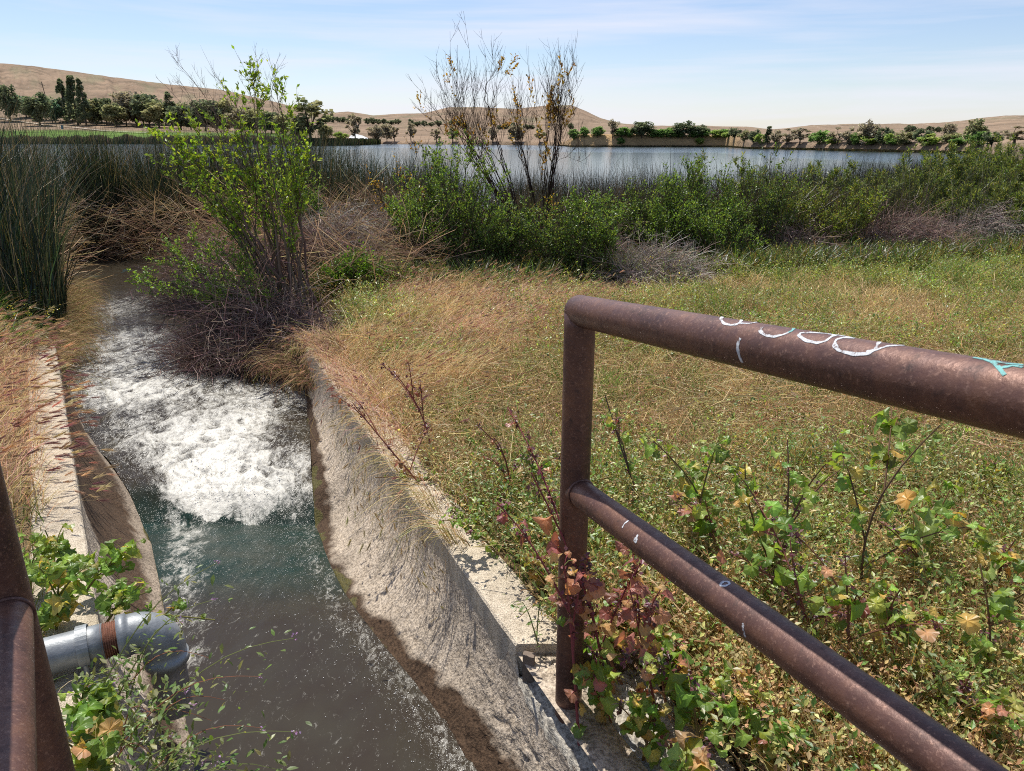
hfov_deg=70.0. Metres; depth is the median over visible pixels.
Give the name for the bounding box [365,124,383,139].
shore tree
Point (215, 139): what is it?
bare sprigs
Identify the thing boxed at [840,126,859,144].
shore bush
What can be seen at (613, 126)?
grove tree
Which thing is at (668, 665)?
mallow plant
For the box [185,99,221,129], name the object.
park tree
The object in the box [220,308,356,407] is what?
bank tussocks
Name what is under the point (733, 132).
grove tree
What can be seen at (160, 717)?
filaree weed
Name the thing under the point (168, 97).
park tree
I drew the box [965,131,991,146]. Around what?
shore bush
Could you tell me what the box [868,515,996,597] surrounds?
mallow plant
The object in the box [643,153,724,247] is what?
green bush
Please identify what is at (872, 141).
shore bush
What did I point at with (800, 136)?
shore tree
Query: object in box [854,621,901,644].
mallow plant
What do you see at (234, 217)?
willow shrub
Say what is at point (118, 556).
mallow plant
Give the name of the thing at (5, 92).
eucalyptus tree
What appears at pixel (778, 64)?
sky
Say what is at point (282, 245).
brush mound
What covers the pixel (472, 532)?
mallow plant
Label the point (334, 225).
brush mound
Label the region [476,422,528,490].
mallow plant
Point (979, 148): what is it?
tall weed stand
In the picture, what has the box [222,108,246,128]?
park tree
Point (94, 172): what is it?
bulrush clump
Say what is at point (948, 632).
mallow plant
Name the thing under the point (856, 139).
shore bush
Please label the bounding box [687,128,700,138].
grove tree
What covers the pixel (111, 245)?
bulrush stubble
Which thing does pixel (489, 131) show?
shore tree
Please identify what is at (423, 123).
distant tree
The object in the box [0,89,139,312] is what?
bulrushes
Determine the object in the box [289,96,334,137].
gnarled tree
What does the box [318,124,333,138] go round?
shore tree
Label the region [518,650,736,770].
concrete footing
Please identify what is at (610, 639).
mallow plant
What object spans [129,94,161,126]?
park tree
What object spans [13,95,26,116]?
park tree
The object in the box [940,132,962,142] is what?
shore bush
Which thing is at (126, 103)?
park tree
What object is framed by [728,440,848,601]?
mallow plant
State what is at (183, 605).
mallow plant
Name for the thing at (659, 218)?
green bush
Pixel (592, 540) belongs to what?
mallow plant
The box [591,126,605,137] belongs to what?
grove tree
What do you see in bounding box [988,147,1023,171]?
tall weed stand
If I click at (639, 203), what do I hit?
green bush
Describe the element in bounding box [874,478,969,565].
mallow plant
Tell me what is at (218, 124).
park tree
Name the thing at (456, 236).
green bush
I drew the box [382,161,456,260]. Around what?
green bush
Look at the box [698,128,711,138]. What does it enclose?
grove tree
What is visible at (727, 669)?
mallow plant
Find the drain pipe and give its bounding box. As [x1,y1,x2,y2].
[43,612,192,720]
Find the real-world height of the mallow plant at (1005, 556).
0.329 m
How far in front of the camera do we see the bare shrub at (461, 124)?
8.45 m
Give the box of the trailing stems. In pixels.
[300,398,469,607]
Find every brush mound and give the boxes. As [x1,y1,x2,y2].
[113,213,277,316]
[123,237,357,389]
[225,191,357,289]
[260,189,421,280]
[342,184,460,261]
[413,206,542,267]
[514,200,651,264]
[566,224,747,289]
[704,196,873,255]
[826,189,989,253]
[913,183,1023,244]
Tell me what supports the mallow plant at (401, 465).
on the ground at (26, 527)
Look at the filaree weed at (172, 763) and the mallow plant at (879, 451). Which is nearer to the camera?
the filaree weed at (172, 763)
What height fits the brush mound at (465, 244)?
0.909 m
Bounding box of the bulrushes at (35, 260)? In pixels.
[0,125,134,334]
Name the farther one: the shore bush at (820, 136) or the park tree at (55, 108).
the park tree at (55, 108)
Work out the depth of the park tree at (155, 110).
613.09 m
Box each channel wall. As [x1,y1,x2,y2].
[27,346,193,770]
[305,346,647,770]
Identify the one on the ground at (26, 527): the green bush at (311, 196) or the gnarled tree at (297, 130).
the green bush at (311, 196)
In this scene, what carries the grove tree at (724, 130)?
on the hills
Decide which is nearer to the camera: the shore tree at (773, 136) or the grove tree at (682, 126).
the shore tree at (773, 136)
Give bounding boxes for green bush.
[272,155,328,239]
[319,240,395,295]
[382,124,516,264]
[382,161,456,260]
[455,191,541,265]
[509,184,618,268]
[554,185,634,281]
[587,173,699,246]
[620,177,718,252]
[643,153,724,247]
[673,190,768,255]
[714,141,811,246]
[760,168,852,244]
[780,179,892,247]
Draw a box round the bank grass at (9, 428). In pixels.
[0,280,76,706]
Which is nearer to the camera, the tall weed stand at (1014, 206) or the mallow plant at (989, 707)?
the mallow plant at (989, 707)
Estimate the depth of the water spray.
4.16 m
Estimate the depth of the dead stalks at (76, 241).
9.19 m
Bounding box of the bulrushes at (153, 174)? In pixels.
[65,121,499,253]
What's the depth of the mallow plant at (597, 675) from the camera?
1.88 m
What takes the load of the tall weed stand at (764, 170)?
on the ground at (26, 527)
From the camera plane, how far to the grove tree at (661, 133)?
200.31 m
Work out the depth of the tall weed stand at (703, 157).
10.14 m
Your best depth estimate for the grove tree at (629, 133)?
201.83 m
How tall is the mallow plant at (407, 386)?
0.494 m
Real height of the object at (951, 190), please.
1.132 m
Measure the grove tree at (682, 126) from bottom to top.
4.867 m
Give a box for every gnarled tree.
[288,120,316,140]
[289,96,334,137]
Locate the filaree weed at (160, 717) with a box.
[133,674,311,770]
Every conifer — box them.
[54,78,74,122]
[63,75,86,124]
[74,77,93,125]
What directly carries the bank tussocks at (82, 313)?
on the ground at (26, 527)
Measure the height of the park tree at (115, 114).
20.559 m
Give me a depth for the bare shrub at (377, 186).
8.20 m
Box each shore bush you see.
[736,129,749,140]
[753,133,765,144]
[808,130,832,144]
[825,138,839,143]
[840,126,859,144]
[849,132,863,144]
[856,119,880,145]
[860,136,878,145]
[875,127,894,143]
[883,133,899,143]
[886,138,898,144]
[893,130,918,144]
[912,128,935,143]
[916,133,941,145]
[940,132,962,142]
[948,135,965,145]
[961,118,989,143]
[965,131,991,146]
[981,131,1004,145]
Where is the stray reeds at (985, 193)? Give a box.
[456,145,1023,249]
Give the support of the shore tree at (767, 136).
on the hills
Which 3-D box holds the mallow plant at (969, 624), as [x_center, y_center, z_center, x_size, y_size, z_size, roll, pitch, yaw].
[0.904,0.612,1.843,0.442,0.481,0.153,14,23,35]
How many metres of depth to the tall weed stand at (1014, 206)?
10.07 m
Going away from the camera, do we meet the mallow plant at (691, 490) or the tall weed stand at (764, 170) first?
the mallow plant at (691, 490)
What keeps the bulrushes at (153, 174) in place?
in the lake water at (598, 155)
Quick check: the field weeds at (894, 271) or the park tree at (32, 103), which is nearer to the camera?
the field weeds at (894, 271)
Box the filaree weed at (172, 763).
[117,733,290,770]
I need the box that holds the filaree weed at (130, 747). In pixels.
[103,684,203,768]
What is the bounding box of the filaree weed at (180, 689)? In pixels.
[113,627,297,760]
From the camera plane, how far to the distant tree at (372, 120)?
952.84 m
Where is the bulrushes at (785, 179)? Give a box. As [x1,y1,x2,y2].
[411,130,1021,236]
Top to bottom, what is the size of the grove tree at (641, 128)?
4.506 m
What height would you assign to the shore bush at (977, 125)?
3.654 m
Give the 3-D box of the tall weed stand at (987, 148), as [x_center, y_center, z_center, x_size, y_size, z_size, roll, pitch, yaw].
[10.961,-4.852,16.852,1.953,1.771,1.223,4,19,12]
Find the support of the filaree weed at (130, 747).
on the channel wall at (98, 523)
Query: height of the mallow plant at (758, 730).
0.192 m
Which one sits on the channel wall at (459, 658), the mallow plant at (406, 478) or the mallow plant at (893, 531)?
the mallow plant at (406, 478)
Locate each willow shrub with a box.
[124,202,286,324]
[134,45,325,323]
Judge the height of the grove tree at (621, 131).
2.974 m
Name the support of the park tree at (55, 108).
on the hills
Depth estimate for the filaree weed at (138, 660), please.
1.92 m
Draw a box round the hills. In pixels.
[0,63,1023,165]
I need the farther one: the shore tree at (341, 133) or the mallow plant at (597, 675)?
the shore tree at (341, 133)
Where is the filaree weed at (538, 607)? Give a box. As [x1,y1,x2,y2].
[504,582,555,646]
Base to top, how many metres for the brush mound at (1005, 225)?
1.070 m
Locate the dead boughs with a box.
[105,265,319,365]
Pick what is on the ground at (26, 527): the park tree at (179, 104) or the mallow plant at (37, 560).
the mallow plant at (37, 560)
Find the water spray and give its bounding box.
[68,297,463,770]
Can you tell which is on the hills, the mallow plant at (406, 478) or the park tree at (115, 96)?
the park tree at (115, 96)
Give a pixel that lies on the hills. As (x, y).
(24, 80)
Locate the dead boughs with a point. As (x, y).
(198, 308)
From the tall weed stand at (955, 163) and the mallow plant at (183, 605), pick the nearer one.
the mallow plant at (183, 605)
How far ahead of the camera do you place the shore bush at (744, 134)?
165.61 m
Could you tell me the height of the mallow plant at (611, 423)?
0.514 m
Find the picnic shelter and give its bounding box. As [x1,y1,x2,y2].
[349,134,366,138]
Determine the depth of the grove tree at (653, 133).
200.94 m
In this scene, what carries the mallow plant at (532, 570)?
on the ground at (26, 527)
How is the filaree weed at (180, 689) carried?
on the channel wall at (98, 523)
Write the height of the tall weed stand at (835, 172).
1.318 m
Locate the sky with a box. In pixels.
[0,0,1023,128]
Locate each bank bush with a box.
[617,137,624,143]
[694,137,704,143]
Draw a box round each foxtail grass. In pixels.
[0,295,120,518]
[297,258,637,442]
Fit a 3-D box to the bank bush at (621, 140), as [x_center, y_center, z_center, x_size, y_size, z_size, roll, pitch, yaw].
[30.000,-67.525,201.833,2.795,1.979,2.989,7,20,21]
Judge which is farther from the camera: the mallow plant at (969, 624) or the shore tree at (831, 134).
the shore tree at (831, 134)
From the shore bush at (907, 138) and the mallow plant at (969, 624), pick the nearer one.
the mallow plant at (969, 624)
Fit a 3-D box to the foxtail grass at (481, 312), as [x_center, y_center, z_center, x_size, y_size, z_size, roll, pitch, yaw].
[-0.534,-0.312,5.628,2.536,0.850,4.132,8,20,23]
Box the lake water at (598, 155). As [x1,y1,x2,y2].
[2,144,983,277]
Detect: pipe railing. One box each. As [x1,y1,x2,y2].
[0,463,74,770]
[555,295,1023,770]
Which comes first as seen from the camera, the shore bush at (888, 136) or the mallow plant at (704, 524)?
the mallow plant at (704, 524)
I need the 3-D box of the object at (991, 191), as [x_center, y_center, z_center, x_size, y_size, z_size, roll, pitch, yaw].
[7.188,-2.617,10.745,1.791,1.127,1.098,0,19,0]
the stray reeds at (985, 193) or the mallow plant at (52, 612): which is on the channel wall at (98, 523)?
the mallow plant at (52, 612)
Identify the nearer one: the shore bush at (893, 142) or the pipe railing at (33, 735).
the pipe railing at (33, 735)
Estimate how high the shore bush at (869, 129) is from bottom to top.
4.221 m
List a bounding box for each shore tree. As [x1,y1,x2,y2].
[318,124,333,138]
[332,131,348,137]
[345,113,361,137]
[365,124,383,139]
[380,123,392,139]
[388,126,398,141]
[405,121,416,139]
[429,128,440,142]
[448,128,457,139]
[487,127,498,142]
[507,125,525,141]
[534,129,545,138]
[747,129,760,144]
[764,126,772,144]
[770,129,780,142]
[775,128,796,144]
[790,127,811,144]
[826,127,843,145]
[941,123,957,136]
[1000,126,1023,143]
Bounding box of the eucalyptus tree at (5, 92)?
[0,84,21,118]
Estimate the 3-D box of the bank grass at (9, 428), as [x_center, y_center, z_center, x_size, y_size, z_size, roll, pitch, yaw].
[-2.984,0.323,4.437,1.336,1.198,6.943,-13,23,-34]
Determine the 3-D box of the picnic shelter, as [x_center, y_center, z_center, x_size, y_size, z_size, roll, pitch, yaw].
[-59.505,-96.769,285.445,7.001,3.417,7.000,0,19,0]
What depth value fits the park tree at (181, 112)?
569.44 m
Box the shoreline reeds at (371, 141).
[0,133,993,157]
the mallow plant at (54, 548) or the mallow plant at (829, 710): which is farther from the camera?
the mallow plant at (54, 548)
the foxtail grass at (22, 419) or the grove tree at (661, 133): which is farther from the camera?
the grove tree at (661, 133)
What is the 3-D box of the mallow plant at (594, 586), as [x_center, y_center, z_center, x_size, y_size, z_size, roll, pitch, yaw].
[0.137,0.500,1.914,0.273,0.797,0.515,-16,24,-40]
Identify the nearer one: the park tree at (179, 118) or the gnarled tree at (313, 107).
the gnarled tree at (313, 107)
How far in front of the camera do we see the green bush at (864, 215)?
9.23 m
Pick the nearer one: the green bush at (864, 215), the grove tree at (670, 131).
the green bush at (864, 215)
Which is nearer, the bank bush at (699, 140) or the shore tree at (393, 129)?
the bank bush at (699, 140)
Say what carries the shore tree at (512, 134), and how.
on the hills
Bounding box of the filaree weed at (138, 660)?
[97,560,233,701]
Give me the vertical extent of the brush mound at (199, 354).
1.156 m
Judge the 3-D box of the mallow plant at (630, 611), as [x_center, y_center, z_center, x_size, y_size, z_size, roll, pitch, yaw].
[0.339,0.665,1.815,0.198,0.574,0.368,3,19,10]
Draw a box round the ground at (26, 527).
[0,245,1022,770]
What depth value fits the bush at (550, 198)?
8.16 m
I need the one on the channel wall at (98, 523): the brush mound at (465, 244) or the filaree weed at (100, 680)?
the filaree weed at (100, 680)
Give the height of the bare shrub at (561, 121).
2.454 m
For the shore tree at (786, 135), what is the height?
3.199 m
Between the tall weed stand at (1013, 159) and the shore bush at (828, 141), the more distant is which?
the shore bush at (828, 141)
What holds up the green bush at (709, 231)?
on the ground at (26, 527)
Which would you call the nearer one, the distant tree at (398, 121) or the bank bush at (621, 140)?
the bank bush at (621, 140)
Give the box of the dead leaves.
[535,515,1023,770]
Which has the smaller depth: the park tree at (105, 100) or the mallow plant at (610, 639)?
the mallow plant at (610, 639)
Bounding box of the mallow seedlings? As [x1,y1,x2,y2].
[390,376,1023,769]
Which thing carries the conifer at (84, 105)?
on the hills
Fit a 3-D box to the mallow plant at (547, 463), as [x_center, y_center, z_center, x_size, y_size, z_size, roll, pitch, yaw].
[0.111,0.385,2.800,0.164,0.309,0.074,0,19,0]
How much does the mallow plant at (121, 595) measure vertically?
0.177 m
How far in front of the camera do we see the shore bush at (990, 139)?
82.28 m
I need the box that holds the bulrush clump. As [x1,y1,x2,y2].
[16,117,161,255]
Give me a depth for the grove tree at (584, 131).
203.50 m
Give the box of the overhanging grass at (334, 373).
[271,316,478,513]
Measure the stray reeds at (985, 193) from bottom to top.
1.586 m
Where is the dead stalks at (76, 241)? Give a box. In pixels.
[7,178,111,292]
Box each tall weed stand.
[684,148,712,212]
[712,151,773,219]
[765,162,865,229]
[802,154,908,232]
[865,144,961,216]
[894,139,1003,205]
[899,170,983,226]
[934,133,1015,193]
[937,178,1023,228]
[955,134,1021,181]
[976,133,1023,195]
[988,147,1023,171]
[992,181,1023,227]
[1000,167,1019,199]
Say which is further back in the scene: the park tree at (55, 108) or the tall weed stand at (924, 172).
the park tree at (55, 108)
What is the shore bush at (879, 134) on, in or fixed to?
on the hills
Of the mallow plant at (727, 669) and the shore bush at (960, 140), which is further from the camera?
the shore bush at (960, 140)
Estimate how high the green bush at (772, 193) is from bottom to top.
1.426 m
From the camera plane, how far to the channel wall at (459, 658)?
2.61 m
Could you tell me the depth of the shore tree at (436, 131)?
302.43 m
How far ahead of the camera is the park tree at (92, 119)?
647.45 m
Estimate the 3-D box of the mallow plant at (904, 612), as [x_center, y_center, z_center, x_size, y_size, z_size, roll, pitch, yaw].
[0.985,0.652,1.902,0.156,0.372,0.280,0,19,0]
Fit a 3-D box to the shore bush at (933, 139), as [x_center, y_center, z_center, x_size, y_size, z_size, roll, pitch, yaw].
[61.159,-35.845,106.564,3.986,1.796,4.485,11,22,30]
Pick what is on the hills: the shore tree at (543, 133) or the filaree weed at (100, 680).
the shore tree at (543, 133)
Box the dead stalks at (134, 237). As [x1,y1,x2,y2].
[50,163,425,266]
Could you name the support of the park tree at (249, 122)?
on the hills
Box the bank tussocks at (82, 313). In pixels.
[5,276,126,398]
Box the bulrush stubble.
[70,203,139,257]
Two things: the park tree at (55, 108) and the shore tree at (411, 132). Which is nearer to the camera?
the shore tree at (411, 132)
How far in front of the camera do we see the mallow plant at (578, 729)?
1.79 m
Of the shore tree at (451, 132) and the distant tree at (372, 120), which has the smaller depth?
the shore tree at (451, 132)
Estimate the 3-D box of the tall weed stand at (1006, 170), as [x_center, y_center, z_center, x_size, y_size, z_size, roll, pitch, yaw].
[8.701,-3.115,11.608,1.798,1.701,1.074,0,19,0]
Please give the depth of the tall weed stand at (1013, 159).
12.51 m
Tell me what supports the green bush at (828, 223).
on the ground at (26, 527)
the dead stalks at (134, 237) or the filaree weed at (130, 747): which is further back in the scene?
the dead stalks at (134, 237)
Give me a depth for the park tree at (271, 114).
472.88 m
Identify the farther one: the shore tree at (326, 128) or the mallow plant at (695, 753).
the shore tree at (326, 128)
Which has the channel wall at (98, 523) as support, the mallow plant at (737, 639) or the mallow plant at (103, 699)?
the mallow plant at (103, 699)
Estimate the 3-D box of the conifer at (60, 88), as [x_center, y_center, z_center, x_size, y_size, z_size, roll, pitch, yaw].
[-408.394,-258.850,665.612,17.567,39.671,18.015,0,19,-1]
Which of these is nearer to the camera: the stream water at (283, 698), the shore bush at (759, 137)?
the stream water at (283, 698)
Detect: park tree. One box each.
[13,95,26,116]
[19,92,54,125]
[43,98,65,120]
[82,99,103,124]
[91,98,111,124]
[99,102,128,126]
[107,91,133,125]
[119,91,144,125]
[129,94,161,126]
[140,99,172,127]
[163,91,176,126]
[163,106,189,129]
[176,102,187,106]
[180,106,192,129]
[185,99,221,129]
[202,111,224,130]
[214,98,236,130]
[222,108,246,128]
[238,108,262,132]
[256,111,279,133]
[268,114,290,133]
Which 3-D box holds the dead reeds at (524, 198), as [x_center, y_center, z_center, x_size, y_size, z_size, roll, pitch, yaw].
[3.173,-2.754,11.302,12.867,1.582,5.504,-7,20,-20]
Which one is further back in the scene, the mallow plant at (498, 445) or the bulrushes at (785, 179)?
the bulrushes at (785, 179)
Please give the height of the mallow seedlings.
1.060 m
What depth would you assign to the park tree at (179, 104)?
664.77 m
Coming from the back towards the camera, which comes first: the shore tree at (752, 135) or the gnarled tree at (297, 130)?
the gnarled tree at (297, 130)
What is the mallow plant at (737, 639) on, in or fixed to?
on the ground at (26, 527)
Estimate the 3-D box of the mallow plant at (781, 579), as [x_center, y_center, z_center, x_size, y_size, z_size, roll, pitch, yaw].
[0.747,0.576,1.990,0.387,0.460,0.277,13,23,34]
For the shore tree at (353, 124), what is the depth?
269.53 m
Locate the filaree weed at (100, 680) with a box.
[59,656,153,725]
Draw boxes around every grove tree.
[568,129,579,138]
[579,126,589,136]
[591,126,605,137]
[608,119,620,137]
[613,127,630,136]
[625,128,636,136]
[630,121,656,137]
[645,129,658,137]
[656,129,667,137]
[664,127,678,137]
[671,120,695,138]
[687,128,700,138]
[690,124,710,137]
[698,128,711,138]
[710,129,722,138]
[718,129,728,137]
[728,127,742,136]
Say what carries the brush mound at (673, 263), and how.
on the ground at (26, 527)
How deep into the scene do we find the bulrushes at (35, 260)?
6.70 m
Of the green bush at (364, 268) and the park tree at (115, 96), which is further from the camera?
the park tree at (115, 96)
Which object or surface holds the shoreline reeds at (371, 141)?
on the hills
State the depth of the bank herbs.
5.87 m
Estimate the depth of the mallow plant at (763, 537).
2.21 m
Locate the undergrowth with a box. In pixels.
[285,224,1023,314]
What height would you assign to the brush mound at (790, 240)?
1.009 m
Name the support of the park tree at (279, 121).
on the hills
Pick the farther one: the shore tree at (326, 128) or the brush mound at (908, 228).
the shore tree at (326, 128)
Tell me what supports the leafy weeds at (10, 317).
on the ground at (26, 527)
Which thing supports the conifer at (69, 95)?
on the hills
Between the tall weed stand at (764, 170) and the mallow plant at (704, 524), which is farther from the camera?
the tall weed stand at (764, 170)
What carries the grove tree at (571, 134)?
on the hills
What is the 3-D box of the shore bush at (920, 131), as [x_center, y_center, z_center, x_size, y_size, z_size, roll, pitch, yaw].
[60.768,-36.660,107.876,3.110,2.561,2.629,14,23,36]
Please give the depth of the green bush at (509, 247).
7.74 m
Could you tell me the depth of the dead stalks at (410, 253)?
7.40 m
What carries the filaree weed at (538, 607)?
on the channel wall at (459, 658)
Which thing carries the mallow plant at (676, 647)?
on the concrete footing
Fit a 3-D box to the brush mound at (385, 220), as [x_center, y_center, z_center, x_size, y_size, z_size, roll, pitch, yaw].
[-1.340,-1.806,8.602,1.921,1.172,1.750,0,19,0]
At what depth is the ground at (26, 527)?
3.66 m
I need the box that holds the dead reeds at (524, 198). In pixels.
[324,161,941,242]
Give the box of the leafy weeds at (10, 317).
[0,293,43,346]
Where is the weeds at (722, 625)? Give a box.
[423,420,1023,770]
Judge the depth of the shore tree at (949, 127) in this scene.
103.68 m
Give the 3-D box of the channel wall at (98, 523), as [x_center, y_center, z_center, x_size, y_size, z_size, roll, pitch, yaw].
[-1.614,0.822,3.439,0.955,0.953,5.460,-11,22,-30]
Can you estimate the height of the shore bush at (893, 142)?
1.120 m
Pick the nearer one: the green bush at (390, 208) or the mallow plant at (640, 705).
the mallow plant at (640, 705)
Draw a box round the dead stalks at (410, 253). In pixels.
[142,185,490,311]
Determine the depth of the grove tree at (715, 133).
198.66 m
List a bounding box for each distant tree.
[369,117,377,123]
[393,119,401,124]
[420,120,427,126]
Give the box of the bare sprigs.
[156,43,310,311]
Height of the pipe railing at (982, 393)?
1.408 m
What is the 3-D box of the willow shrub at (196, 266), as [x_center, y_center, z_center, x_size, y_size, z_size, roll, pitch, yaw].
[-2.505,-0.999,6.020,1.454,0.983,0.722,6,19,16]
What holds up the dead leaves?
on the ground at (26, 527)
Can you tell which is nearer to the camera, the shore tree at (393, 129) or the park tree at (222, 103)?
the shore tree at (393, 129)
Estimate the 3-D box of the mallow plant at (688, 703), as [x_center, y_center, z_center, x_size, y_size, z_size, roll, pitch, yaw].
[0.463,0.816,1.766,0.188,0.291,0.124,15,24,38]
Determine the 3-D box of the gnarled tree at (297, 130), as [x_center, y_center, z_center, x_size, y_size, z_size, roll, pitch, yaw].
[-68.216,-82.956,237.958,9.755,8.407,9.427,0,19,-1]
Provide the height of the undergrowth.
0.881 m
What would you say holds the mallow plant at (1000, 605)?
on the ground at (26, 527)
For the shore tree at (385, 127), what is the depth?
325.37 m
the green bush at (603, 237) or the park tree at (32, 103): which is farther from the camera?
the park tree at (32, 103)
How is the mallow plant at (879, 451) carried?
on the ground at (26, 527)
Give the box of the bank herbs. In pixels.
[0,271,74,365]
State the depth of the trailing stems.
2.90 m
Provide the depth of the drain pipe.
2.04 m
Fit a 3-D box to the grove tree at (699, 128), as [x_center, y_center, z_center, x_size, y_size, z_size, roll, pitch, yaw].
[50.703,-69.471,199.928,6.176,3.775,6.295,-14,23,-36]
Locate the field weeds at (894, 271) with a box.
[309,232,1023,368]
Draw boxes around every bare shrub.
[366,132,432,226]
[408,11,526,227]
[492,32,589,232]
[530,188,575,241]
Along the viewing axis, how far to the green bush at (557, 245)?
7.66 m
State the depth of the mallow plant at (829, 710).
1.75 m
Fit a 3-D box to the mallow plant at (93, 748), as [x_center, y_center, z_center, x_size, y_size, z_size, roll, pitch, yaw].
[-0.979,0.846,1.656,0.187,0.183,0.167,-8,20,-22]
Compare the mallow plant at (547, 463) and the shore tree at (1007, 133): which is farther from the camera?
the shore tree at (1007, 133)
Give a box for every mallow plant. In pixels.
[18,523,76,565]
[22,544,52,593]
[26,554,98,630]
[58,538,145,591]
[58,680,124,731]
[65,713,122,770]
[94,577,151,622]
[124,597,214,624]
[330,389,432,479]
[375,468,431,481]
[380,360,432,451]
[438,506,500,557]
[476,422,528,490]
[496,497,593,745]
[505,407,646,694]
[520,449,560,497]
[521,550,551,590]
[570,632,620,722]
[584,617,622,684]
[587,526,600,564]
[598,395,649,511]
[599,682,671,769]
[605,630,729,749]
[606,540,676,742]
[630,618,693,702]
[639,434,732,555]
[651,716,752,770]
[667,489,729,568]
[674,649,746,746]
[708,658,768,732]
[716,491,859,640]
[723,463,799,601]
[723,632,759,655]
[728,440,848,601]
[745,690,810,770]
[787,524,980,667]
[805,692,844,724]
[828,407,991,589]
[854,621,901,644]
[866,577,945,673]
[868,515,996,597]
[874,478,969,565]
[911,662,1023,736]
[926,619,980,647]
[960,564,1023,691]
[973,526,1023,590]
[985,455,1019,487]
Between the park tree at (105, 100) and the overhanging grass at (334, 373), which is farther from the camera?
the park tree at (105, 100)
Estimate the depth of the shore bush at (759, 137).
151.97 m
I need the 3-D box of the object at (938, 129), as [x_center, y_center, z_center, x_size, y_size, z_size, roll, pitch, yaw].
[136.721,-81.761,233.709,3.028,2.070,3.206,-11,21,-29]
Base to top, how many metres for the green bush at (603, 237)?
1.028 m
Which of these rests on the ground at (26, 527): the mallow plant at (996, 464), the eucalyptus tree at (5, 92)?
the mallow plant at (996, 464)
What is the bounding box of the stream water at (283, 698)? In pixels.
[49,252,476,770]

